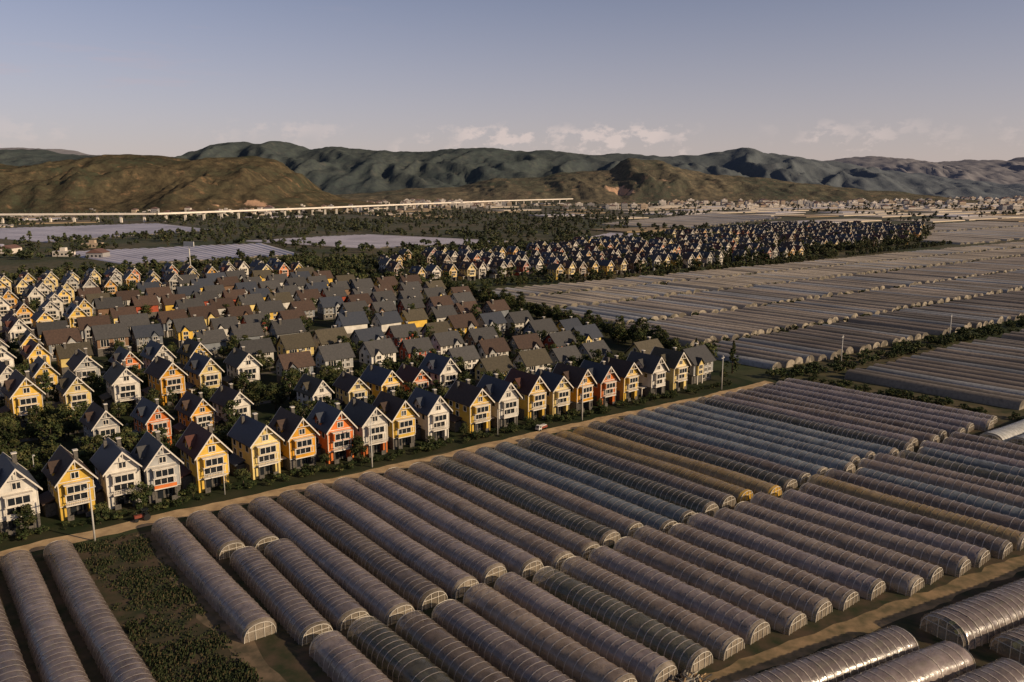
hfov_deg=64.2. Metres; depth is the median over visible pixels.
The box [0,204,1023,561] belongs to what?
ground
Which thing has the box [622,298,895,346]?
greenhouse field
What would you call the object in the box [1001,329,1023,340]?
greenhouse field
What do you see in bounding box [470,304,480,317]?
garden tree
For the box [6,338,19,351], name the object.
garden tree
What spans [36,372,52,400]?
garden tree
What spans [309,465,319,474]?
garden shrub
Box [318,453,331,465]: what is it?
garden tree
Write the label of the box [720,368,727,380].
garden tree
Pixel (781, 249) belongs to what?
villa house
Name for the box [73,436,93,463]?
garden tree
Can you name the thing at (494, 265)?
villa house
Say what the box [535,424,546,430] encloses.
truck
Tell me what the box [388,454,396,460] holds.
garden shrub
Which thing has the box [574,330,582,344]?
garden tree
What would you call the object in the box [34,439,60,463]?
garden tree
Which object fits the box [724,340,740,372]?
cypress tree
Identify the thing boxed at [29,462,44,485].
garden tree
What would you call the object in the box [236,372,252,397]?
garden tree
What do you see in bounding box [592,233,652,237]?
greenhouse field
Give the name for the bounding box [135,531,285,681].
field path
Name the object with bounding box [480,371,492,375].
garden tree
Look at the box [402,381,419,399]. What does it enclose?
garden tree
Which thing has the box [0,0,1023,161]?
sky
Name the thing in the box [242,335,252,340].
garden tree
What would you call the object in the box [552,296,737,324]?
greenhouse field
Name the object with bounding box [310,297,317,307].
garden tree
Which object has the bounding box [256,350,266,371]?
garden tree
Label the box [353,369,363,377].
garden tree
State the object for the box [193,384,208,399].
garden tree
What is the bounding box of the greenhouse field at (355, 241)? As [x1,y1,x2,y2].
[247,234,510,248]
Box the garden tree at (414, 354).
[410,348,422,361]
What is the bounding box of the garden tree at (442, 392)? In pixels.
[437,386,448,403]
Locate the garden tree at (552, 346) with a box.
[546,344,555,350]
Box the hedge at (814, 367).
[765,315,1023,378]
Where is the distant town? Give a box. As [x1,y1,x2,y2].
[0,196,1023,257]
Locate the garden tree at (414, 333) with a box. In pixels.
[408,331,418,338]
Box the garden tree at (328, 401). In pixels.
[314,395,334,404]
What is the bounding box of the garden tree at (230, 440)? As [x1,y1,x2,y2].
[225,426,231,448]
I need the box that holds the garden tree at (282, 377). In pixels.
[280,371,288,392]
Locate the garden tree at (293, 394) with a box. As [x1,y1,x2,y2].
[288,385,296,399]
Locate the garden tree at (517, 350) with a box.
[509,348,522,362]
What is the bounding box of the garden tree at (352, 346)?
[349,342,356,354]
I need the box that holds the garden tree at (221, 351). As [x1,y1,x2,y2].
[217,346,225,359]
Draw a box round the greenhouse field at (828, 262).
[777,257,886,267]
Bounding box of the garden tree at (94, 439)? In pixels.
[86,436,102,467]
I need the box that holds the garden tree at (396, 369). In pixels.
[393,362,400,372]
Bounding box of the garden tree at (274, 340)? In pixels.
[265,335,276,344]
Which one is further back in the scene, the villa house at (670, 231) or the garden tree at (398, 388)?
the villa house at (670, 231)
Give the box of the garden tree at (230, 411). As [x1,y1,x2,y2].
[222,400,241,425]
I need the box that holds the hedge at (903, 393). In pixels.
[808,375,1023,420]
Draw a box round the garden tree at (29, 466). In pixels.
[25,459,34,469]
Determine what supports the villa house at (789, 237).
on the ground at (12, 264)
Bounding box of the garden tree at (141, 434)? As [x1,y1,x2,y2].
[135,429,151,444]
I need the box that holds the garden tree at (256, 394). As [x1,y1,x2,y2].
[244,380,264,409]
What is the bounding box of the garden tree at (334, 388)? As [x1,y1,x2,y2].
[330,380,335,394]
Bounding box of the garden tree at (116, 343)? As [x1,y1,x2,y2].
[113,339,121,349]
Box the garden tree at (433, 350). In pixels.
[429,348,436,353]
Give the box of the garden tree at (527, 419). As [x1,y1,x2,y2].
[523,416,531,422]
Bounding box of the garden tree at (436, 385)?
[426,379,443,392]
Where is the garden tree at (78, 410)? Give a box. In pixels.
[64,403,86,433]
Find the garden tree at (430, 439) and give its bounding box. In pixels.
[426,435,434,442]
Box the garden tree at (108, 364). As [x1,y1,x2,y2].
[103,353,111,371]
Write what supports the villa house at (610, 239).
on the ground at (12, 264)
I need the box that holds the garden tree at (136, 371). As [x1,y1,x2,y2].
[129,364,146,376]
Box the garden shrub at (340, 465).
[333,462,344,470]
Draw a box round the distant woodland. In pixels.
[0,208,711,259]
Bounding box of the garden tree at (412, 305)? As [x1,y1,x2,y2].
[407,303,414,308]
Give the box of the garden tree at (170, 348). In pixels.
[165,345,176,362]
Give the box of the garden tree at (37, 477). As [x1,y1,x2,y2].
[34,475,46,494]
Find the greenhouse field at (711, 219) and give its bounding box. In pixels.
[602,213,780,227]
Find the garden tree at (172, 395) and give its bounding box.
[167,389,176,407]
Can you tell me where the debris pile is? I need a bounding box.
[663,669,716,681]
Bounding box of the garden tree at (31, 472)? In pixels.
[28,466,44,481]
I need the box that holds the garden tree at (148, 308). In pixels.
[140,304,152,314]
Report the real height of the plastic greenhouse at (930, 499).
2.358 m
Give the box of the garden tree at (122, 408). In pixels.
[111,402,127,416]
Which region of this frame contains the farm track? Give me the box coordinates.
[677,555,1023,681]
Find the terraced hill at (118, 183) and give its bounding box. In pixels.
[0,154,381,214]
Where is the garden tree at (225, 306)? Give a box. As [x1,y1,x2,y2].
[222,304,229,316]
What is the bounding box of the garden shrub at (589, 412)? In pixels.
[585,410,593,416]
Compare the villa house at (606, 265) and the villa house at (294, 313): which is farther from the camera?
the villa house at (606, 265)
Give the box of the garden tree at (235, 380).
[231,372,247,393]
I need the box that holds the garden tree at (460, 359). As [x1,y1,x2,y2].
[453,356,464,373]
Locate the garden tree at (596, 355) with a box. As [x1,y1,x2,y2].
[588,349,603,362]
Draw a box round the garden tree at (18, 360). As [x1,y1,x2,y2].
[8,350,22,365]
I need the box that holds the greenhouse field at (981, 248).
[940,242,1023,251]
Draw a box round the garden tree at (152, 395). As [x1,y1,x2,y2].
[144,388,161,402]
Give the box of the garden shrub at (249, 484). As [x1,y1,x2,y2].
[245,481,254,487]
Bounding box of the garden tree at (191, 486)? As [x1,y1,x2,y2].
[187,483,198,496]
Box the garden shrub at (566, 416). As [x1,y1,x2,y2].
[563,414,570,420]
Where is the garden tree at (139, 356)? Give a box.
[137,344,146,359]
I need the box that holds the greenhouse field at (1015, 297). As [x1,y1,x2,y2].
[972,290,1023,304]
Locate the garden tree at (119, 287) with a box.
[117,284,123,290]
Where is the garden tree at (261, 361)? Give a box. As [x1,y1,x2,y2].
[257,357,269,377]
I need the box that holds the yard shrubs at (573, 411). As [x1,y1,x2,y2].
[0,356,711,537]
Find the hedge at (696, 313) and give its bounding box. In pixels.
[629,271,1008,322]
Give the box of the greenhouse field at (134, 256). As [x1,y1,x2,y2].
[73,243,293,264]
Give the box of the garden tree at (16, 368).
[10,366,23,374]
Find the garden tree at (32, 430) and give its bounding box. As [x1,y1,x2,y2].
[25,422,49,443]
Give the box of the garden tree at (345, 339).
[337,335,350,342]
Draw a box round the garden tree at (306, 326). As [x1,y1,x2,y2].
[299,315,311,331]
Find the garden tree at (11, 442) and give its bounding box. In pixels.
[8,438,19,446]
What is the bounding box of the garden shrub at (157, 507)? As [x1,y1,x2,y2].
[152,502,161,510]
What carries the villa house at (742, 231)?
on the ground at (12, 264)
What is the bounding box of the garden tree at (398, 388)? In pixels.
[394,385,409,397]
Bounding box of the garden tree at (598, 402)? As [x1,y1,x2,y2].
[596,398,602,405]
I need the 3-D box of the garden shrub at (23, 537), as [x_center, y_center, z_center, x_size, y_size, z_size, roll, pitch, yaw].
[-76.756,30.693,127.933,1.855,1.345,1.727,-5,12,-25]
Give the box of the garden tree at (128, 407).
[125,403,132,413]
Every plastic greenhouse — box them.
[0,550,90,681]
[0,600,31,681]
[43,540,155,681]
[151,516,276,643]
[186,510,245,559]
[218,504,278,550]
[230,546,332,645]
[248,496,414,626]
[264,538,369,630]
[277,490,447,610]
[304,483,478,598]
[309,630,391,681]
[332,477,506,583]
[347,616,453,681]
[357,472,542,577]
[383,467,573,569]
[395,610,513,681]
[408,462,599,558]
[429,455,620,545]
[431,599,575,681]
[452,449,642,537]
[463,583,636,681]
[475,447,676,532]
[494,441,694,523]
[494,572,677,681]
[517,438,718,515]
[532,566,712,672]
[534,432,735,509]
[555,430,753,502]
[560,556,744,660]
[573,426,781,496]
[588,420,797,492]
[588,546,769,644]
[606,418,810,484]
[613,536,806,634]
[623,414,827,475]
[633,525,831,622]
[636,409,854,472]
[654,407,860,466]
[667,403,875,461]
[668,523,858,610]
[683,401,898,456]
[687,513,885,599]
[696,397,913,452]
[711,395,917,448]
[713,507,923,595]
[723,391,939,443]
[732,625,918,681]
[734,501,942,584]
[737,389,946,440]
[750,492,970,576]
[752,386,964,435]
[763,384,973,432]
[775,380,993,430]
[781,489,989,566]
[784,378,997,424]
[799,482,1012,559]
[807,474,1023,550]
[824,468,1023,531]
[840,641,975,681]
[855,467,1023,519]
[857,458,1023,508]
[872,453,1023,496]
[897,450,1023,486]
[917,446,1023,483]
[919,440,1023,467]
[920,578,1023,650]
[942,437,1023,460]
[948,658,1023,681]
[949,431,1023,451]
[980,419,1023,441]
[989,624,1023,664]
[1009,434,1023,444]
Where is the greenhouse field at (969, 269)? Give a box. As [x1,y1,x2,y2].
[887,259,1023,279]
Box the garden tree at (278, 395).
[264,382,284,410]
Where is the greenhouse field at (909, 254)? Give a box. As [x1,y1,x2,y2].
[856,250,966,259]
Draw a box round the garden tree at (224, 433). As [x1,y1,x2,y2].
[218,429,231,454]
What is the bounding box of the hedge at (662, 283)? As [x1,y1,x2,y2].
[519,247,1020,295]
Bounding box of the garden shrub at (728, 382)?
[723,379,732,384]
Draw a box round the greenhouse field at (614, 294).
[512,283,708,307]
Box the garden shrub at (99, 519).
[94,514,108,523]
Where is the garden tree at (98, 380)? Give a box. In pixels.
[91,376,105,390]
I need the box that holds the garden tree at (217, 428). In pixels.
[213,425,224,441]
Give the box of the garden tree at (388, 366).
[382,359,392,369]
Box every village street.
[5,392,331,444]
[43,339,508,404]
[58,333,421,377]
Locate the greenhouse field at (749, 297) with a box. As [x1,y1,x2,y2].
[669,279,884,308]
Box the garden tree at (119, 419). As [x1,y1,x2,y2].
[116,417,126,431]
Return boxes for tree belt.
[277,251,446,293]
[358,219,934,263]
[468,240,952,285]
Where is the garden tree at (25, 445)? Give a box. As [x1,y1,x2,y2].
[17,442,42,467]
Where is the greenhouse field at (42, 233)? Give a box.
[0,223,208,241]
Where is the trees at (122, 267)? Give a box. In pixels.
[1,251,368,286]
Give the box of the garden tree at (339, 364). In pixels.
[334,361,343,374]
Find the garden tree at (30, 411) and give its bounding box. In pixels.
[25,407,41,427]
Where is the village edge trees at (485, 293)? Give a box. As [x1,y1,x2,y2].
[432,275,681,350]
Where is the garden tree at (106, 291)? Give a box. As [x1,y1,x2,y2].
[103,287,111,296]
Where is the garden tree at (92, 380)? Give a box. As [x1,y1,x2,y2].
[84,372,102,383]
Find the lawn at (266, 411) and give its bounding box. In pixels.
[0,269,755,550]
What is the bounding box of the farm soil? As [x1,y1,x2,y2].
[0,401,1023,681]
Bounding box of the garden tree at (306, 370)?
[301,368,310,376]
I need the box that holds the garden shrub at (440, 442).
[435,441,445,445]
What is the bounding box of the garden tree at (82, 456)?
[78,449,95,478]
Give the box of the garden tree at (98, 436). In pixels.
[93,433,105,450]
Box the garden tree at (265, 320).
[261,314,270,335]
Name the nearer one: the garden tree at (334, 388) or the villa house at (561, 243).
the garden tree at (334, 388)
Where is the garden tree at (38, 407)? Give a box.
[27,405,41,420]
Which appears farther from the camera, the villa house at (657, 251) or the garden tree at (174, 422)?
the villa house at (657, 251)
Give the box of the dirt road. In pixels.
[0,381,774,560]
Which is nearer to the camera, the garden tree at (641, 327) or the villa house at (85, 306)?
the garden tree at (641, 327)
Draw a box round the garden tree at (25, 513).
[12,503,36,529]
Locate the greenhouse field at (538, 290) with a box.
[478,275,685,296]
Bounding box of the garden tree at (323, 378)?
[316,372,330,382]
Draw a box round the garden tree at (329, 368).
[319,364,337,376]
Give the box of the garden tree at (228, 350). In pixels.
[224,343,233,355]
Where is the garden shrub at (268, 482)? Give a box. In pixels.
[265,479,273,485]
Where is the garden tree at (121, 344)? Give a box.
[114,342,126,351]
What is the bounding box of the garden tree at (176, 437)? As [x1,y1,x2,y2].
[172,430,184,445]
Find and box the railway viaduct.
[0,198,572,222]
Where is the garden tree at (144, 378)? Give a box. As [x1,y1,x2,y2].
[140,373,148,388]
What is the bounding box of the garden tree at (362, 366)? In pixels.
[358,363,366,370]
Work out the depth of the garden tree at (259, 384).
209.19 m
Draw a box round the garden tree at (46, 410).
[39,402,61,425]
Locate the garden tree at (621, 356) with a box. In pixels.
[616,352,626,359]
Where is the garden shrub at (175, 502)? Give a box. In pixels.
[171,499,181,506]
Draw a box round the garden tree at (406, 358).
[399,356,417,365]
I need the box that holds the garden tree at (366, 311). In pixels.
[363,306,372,318]
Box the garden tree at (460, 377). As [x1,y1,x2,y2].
[456,374,468,382]
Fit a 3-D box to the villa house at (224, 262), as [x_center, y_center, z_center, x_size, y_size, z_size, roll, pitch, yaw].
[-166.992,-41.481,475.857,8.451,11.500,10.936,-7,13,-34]
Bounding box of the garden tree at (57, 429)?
[35,415,64,445]
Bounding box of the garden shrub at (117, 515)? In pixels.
[112,510,123,519]
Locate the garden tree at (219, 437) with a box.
[214,432,225,443]
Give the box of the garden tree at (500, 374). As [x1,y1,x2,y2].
[492,369,505,379]
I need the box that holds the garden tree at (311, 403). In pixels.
[303,399,324,414]
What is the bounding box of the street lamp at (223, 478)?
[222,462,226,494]
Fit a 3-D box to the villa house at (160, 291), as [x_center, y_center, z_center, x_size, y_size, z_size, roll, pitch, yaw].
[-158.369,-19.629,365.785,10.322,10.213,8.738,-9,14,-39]
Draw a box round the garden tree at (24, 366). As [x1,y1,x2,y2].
[15,360,32,375]
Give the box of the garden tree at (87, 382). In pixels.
[84,381,92,391]
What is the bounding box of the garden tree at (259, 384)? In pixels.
[253,379,266,401]
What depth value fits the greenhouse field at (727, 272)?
500.53 m
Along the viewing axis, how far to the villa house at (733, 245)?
651.11 m
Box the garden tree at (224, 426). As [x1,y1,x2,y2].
[218,416,235,430]
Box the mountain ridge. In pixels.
[0,141,1023,198]
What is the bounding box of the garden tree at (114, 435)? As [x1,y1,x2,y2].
[105,432,132,443]
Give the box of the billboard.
[183,241,193,264]
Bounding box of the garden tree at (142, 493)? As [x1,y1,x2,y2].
[126,480,154,506]
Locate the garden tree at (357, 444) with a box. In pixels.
[349,435,367,460]
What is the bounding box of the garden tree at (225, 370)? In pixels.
[220,364,226,377]
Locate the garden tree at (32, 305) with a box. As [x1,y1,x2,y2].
[28,299,39,309]
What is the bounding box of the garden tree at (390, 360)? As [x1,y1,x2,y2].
[377,356,396,369]
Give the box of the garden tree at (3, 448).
[0,436,9,454]
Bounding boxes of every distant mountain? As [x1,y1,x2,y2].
[0,147,99,155]
[826,156,1023,183]
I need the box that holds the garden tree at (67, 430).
[56,421,72,440]
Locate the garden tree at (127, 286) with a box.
[125,281,135,289]
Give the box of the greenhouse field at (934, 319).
[848,299,1023,334]
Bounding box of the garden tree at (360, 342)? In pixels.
[355,340,364,357]
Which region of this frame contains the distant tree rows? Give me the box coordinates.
[4,198,1023,249]
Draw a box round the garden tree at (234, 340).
[227,335,242,347]
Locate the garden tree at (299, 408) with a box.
[288,400,307,418]
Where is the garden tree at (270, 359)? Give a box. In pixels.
[265,356,273,370]
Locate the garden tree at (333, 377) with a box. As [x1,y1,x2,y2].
[327,372,338,382]
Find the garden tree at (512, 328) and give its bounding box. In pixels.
[509,323,515,334]
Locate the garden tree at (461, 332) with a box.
[455,328,464,336]
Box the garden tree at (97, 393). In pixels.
[89,384,106,402]
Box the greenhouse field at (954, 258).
[905,252,1020,264]
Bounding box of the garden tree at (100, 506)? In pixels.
[92,501,108,516]
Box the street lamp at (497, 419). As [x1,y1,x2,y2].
[497,409,502,434]
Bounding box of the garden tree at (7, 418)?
[0,416,19,425]
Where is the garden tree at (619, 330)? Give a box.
[610,325,626,344]
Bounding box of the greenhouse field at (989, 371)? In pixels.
[844,337,1023,409]
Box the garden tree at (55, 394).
[50,383,59,401]
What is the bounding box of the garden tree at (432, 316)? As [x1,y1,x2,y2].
[427,312,436,322]
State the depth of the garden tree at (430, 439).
173.58 m
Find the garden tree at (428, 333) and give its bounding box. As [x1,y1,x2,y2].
[424,326,434,338]
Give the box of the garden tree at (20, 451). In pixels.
[5,447,36,468]
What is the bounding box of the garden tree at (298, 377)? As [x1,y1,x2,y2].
[290,369,300,388]
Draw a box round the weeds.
[75,533,262,681]
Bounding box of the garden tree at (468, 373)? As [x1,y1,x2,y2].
[462,371,474,384]
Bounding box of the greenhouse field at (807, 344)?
[698,321,927,369]
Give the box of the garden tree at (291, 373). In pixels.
[281,369,297,400]
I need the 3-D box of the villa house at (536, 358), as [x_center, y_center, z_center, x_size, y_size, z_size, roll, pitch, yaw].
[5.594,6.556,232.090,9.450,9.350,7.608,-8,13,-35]
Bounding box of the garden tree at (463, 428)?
[459,422,468,437]
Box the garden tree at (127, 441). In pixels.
[121,426,138,451]
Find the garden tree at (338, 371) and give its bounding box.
[331,369,345,375]
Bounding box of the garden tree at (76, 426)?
[64,418,81,436]
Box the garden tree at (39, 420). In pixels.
[31,415,47,424]
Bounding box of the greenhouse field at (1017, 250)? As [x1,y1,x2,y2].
[982,247,1023,255]
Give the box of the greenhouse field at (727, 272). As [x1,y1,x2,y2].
[664,264,807,280]
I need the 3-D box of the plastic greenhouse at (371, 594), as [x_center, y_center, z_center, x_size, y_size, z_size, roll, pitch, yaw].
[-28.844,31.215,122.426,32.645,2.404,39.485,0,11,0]
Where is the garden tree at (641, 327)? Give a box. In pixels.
[632,317,649,336]
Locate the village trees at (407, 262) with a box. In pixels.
[369,221,914,278]
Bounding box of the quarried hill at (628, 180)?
[336,158,1006,203]
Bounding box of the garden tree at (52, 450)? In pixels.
[47,445,71,461]
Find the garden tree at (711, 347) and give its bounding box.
[699,340,719,358]
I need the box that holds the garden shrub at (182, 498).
[176,496,188,504]
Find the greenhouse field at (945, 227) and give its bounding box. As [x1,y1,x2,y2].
[926,221,1023,231]
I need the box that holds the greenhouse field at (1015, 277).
[956,269,1023,284]
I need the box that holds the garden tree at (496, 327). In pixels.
[487,322,498,329]
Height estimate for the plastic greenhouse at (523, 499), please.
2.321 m
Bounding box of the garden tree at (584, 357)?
[578,353,589,365]
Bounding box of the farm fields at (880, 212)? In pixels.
[0,199,1023,233]
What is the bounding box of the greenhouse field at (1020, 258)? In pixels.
[1000,255,1023,260]
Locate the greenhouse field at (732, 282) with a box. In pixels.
[667,270,840,290]
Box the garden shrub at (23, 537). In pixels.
[16,532,28,540]
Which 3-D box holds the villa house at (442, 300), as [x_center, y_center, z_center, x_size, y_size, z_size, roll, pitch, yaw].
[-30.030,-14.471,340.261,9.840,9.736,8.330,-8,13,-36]
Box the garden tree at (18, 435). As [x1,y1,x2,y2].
[2,427,26,446]
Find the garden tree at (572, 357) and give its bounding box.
[569,355,577,365]
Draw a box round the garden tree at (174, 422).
[171,418,178,425]
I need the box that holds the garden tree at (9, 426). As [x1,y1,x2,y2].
[0,418,20,445]
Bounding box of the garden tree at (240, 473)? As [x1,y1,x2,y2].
[234,468,251,486]
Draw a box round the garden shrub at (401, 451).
[397,450,405,455]
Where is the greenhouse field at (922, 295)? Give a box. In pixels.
[819,280,1023,308]
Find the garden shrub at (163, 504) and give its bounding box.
[156,499,169,509]
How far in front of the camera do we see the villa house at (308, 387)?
195.26 m
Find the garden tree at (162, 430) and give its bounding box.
[153,427,171,448]
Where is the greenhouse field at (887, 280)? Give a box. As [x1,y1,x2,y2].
[824,273,950,287]
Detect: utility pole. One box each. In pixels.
[83,483,95,539]
[367,421,373,466]
[580,381,584,419]
[721,355,724,389]
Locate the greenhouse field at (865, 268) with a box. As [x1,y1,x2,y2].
[796,259,945,275]
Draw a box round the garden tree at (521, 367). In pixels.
[513,361,525,370]
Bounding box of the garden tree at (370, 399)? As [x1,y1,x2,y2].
[362,395,375,403]
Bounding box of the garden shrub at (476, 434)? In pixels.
[471,431,480,437]
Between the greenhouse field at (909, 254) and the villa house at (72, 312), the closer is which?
the villa house at (72, 312)
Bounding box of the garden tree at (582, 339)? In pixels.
[575,335,586,347]
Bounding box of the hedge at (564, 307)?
[551,256,1019,308]
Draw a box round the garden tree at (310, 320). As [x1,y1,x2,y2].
[306,317,313,329]
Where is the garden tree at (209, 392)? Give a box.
[202,387,214,398]
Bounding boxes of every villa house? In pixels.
[0,273,11,291]
[0,278,7,290]
[0,286,18,310]
[0,293,11,318]
[0,309,24,339]
[0,338,8,349]
[0,340,16,368]
[0,359,12,405]
[0,369,45,426]
[0,451,42,536]
[2,315,30,350]
[11,299,34,327]
[12,276,28,299]
[17,329,43,363]
[18,270,35,285]
[20,339,52,375]
[21,284,44,306]
[28,355,59,399]
[29,307,55,336]
[35,273,55,291]
[35,279,51,296]
[36,319,67,337]
[38,445,97,520]
[39,297,59,320]
[40,325,82,361]
[42,269,58,288]
[45,290,63,316]
[52,369,93,417]
[53,285,70,308]
[53,341,93,374]
[59,279,74,300]
[60,273,79,293]
[62,270,79,280]
[62,301,88,327]
[66,348,102,382]
[72,295,93,315]
[75,287,101,297]
[76,313,110,344]
[77,402,122,448]
[78,276,98,287]
[83,267,101,283]
[85,291,109,314]
[86,273,96,282]
[90,321,130,356]
[90,437,142,509]
[93,297,123,315]
[98,360,142,409]
[101,276,117,296]
[103,266,122,284]
[103,271,121,284]
[108,306,136,323]
[108,346,143,385]
[115,289,139,306]
[117,312,149,339]
[122,270,138,290]
[123,266,140,283]
[127,397,173,446]
[129,295,159,317]
[130,322,163,352]
[131,430,183,503]
[136,281,159,293]
[140,339,175,372]
[141,354,187,404]
[143,285,172,309]
[145,275,161,286]
[146,269,159,279]
[155,308,187,336]
[160,263,178,282]
[160,294,186,310]
[162,267,177,286]
[163,271,180,294]
[170,315,207,347]
[171,390,217,437]
[173,298,204,310]
[174,284,200,297]
[175,420,232,492]
[177,273,197,285]
[177,338,211,376]
[179,263,196,274]
[183,267,199,278]
[183,351,224,395]
[186,303,219,329]
[189,278,213,291]
[193,290,218,305]
[193,329,227,357]
[201,264,217,277]
[202,283,224,297]
[204,271,226,283]
[208,297,234,317]
[208,315,238,341]
[209,383,253,430]
[214,276,239,289]
[218,260,234,268]
[218,264,234,271]
[221,289,246,303]
[222,346,262,391]
[224,304,252,320]
[225,269,246,281]
[227,322,264,340]
[227,412,284,479]
[233,259,249,275]
[233,280,258,292]
[235,293,264,313]
[237,336,275,369]
[240,312,269,336]
[241,276,261,283]
[247,288,269,299]
[249,259,261,276]
[250,268,271,280]
[253,262,271,269]
[253,299,284,320]
[257,279,280,291]
[265,274,287,285]
[265,292,293,309]
[267,257,278,267]
[267,318,305,349]
[268,406,319,471]
[271,260,289,276]
[273,349,315,386]
[274,307,307,324]
[274,330,315,356]
[275,285,298,296]
[283,276,307,289]
[287,298,315,321]
[288,271,310,278]
[289,261,302,271]
[293,288,321,310]
[294,373,333,418]
[295,266,313,274]
[303,282,327,291]
[306,274,328,285]
[306,400,357,463]
[311,270,333,284]
[312,325,348,358]
[313,340,355,374]
[316,294,343,319]
[320,286,346,300]
[328,280,351,294]
[332,370,370,409]
[333,273,355,283]
[333,311,369,336]
[337,299,370,314]
[342,396,391,457]
[344,292,372,305]
[349,287,371,295]
[349,325,385,356]
[350,278,373,289]
[356,336,397,368]
[360,363,402,398]
[369,299,396,316]
[370,289,396,305]
[370,311,402,336]
[372,285,394,292]
[372,390,419,449]
[373,276,397,295]
[377,257,390,273]
[384,322,419,346]
[385,260,403,275]
[390,254,403,264]
[395,362,431,394]
[396,281,422,292]
[396,288,423,303]
[396,296,425,313]
[397,335,433,361]
[398,248,411,263]
[398,274,421,283]
[399,308,428,332]
[407,387,452,440]
[408,265,425,277]
[418,351,460,391]
[420,251,432,263]
[420,319,452,337]
[421,286,446,308]
[422,280,446,289]
[424,246,436,253]
[424,263,441,279]
[425,294,453,311]
[427,305,457,321]
[430,329,464,354]
[433,250,444,262]
[435,253,450,265]
[436,246,446,252]
[441,262,457,280]
[444,311,478,337]
[444,379,494,433]
[445,250,457,264]
[445,343,480,375]
[447,285,472,295]
[450,290,475,305]
[454,300,481,313]
[455,254,469,267]
[457,260,476,280]
[458,244,471,251]
[458,248,469,254]
[463,325,498,345]
[467,252,480,261]
[471,249,482,256]
[472,260,486,278]
[472,353,514,385]
[475,335,510,360]
[476,310,507,336]
[477,373,522,428]
[479,256,492,270]
[481,251,494,257]
[481,299,510,316]
[488,259,507,277]
[491,255,503,259]
[492,245,505,255]
[492,251,504,257]
[500,258,514,276]
[504,309,533,335]
[504,368,549,419]
[505,245,519,256]
[506,254,520,270]
[507,331,543,363]
[511,346,552,372]
[514,259,529,275]
[516,250,526,254]
[517,253,528,260]
[521,316,558,339]
[526,244,539,250]
[528,257,543,273]
[529,249,540,254]
[530,254,542,261]
[534,368,573,415]
[535,240,546,246]
[538,248,550,253]
[539,245,551,250]
[541,251,553,261]
[542,328,578,351]
[543,256,559,273]
[546,262,564,279]
[548,343,581,366]
[550,246,564,252]
[552,361,596,412]
[553,251,566,256]
[555,255,568,260]
[555,316,582,331]
[559,241,570,246]
[559,259,576,278]
[563,246,575,253]
[567,250,581,257]
[567,255,580,260]
[569,240,578,246]
[571,322,603,342]
[573,260,587,277]
[577,239,587,247]
[578,249,591,255]
[578,338,612,359]
[580,255,593,260]
[580,360,619,406]
[581,242,592,247]
[582,235,592,242]
[584,245,598,252]
[584,259,599,275]
[591,240,603,247]
[591,250,604,256]
[591,254,603,262]
[598,259,614,275]
[600,355,641,401]
[602,241,612,247]
[602,248,614,257]
[606,237,618,241]
[606,253,620,259]
[609,248,620,254]
[610,241,619,248]
[611,256,627,273]
[615,237,624,243]
[616,244,629,249]
[619,248,630,256]
[623,236,633,240]
[624,255,639,273]
[624,337,663,356]
[625,242,637,250]
[626,350,668,396]
[627,252,639,256]
[631,246,643,253]
[636,241,647,246]
[638,257,646,271]
[639,251,651,257]
[642,246,653,252]
[644,254,661,270]
[648,238,660,243]
[650,346,690,390]
[651,245,662,249]
[652,249,665,254]
[654,242,664,248]
[655,237,666,244]
[655,252,670,267]
[664,229,676,237]
[664,246,676,252]
[666,238,672,245]
[666,252,680,268]
[668,244,681,252]
[672,237,682,243]
[674,241,686,246]
[675,230,683,236]
[677,234,687,239]
[680,252,694,268]
[681,244,693,251]
[681,248,695,252]
[681,343,715,384]
[684,229,694,234]
[687,251,701,266]
[688,242,700,251]
[689,238,701,244]
[698,228,706,232]
[698,236,707,239]
[699,246,714,251]
[699,251,712,266]
[707,238,718,242]
[709,242,721,245]
[710,244,724,252]
[710,250,723,264]
[719,241,730,246]
[721,229,732,234]
[723,237,734,241]
[726,241,736,252]
[728,234,739,243]
[731,229,739,234]
[731,249,746,262]
[735,243,751,250]
[738,233,748,243]
[738,237,750,243]
[740,229,749,233]
[743,249,757,262]
[747,242,759,249]
[754,229,765,233]
[756,246,771,260]
[757,235,767,239]
[763,226,772,231]
[763,241,776,246]
[764,237,776,242]
[764,245,778,259]
[775,231,783,240]
[777,246,788,259]
[780,233,793,241]
[780,241,794,246]
[782,245,795,256]
[786,228,796,233]
[791,244,803,254]
[792,233,801,241]
[794,227,803,231]
[795,237,806,241]
[802,239,813,251]
[804,233,814,236]
[815,237,827,250]
[816,232,827,235]
[825,234,837,238]
[827,239,838,244]
[837,234,847,237]
[838,237,849,248]
[840,229,851,233]
[851,236,863,240]
[853,227,863,230]
[856,229,867,233]
[869,234,882,246]
[882,233,893,245]
[898,227,908,229]
[898,234,908,244]
[911,230,921,237]
[912,223,922,227]
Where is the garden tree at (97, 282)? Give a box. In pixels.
[93,280,101,289]
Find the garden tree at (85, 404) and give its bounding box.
[71,401,90,425]
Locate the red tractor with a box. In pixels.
[133,507,150,522]
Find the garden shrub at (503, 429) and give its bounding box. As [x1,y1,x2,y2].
[499,427,509,433]
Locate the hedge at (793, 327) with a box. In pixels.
[685,288,1023,347]
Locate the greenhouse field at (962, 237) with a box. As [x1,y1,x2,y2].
[912,226,1023,244]
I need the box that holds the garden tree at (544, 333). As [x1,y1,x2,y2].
[537,330,547,347]
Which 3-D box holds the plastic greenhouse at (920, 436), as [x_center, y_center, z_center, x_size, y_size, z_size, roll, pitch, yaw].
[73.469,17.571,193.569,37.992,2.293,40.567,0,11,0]
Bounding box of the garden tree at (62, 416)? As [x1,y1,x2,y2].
[54,402,79,435]
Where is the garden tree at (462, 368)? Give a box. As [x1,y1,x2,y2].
[456,362,468,373]
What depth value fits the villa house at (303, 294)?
356.37 m
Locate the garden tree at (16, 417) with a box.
[0,412,21,423]

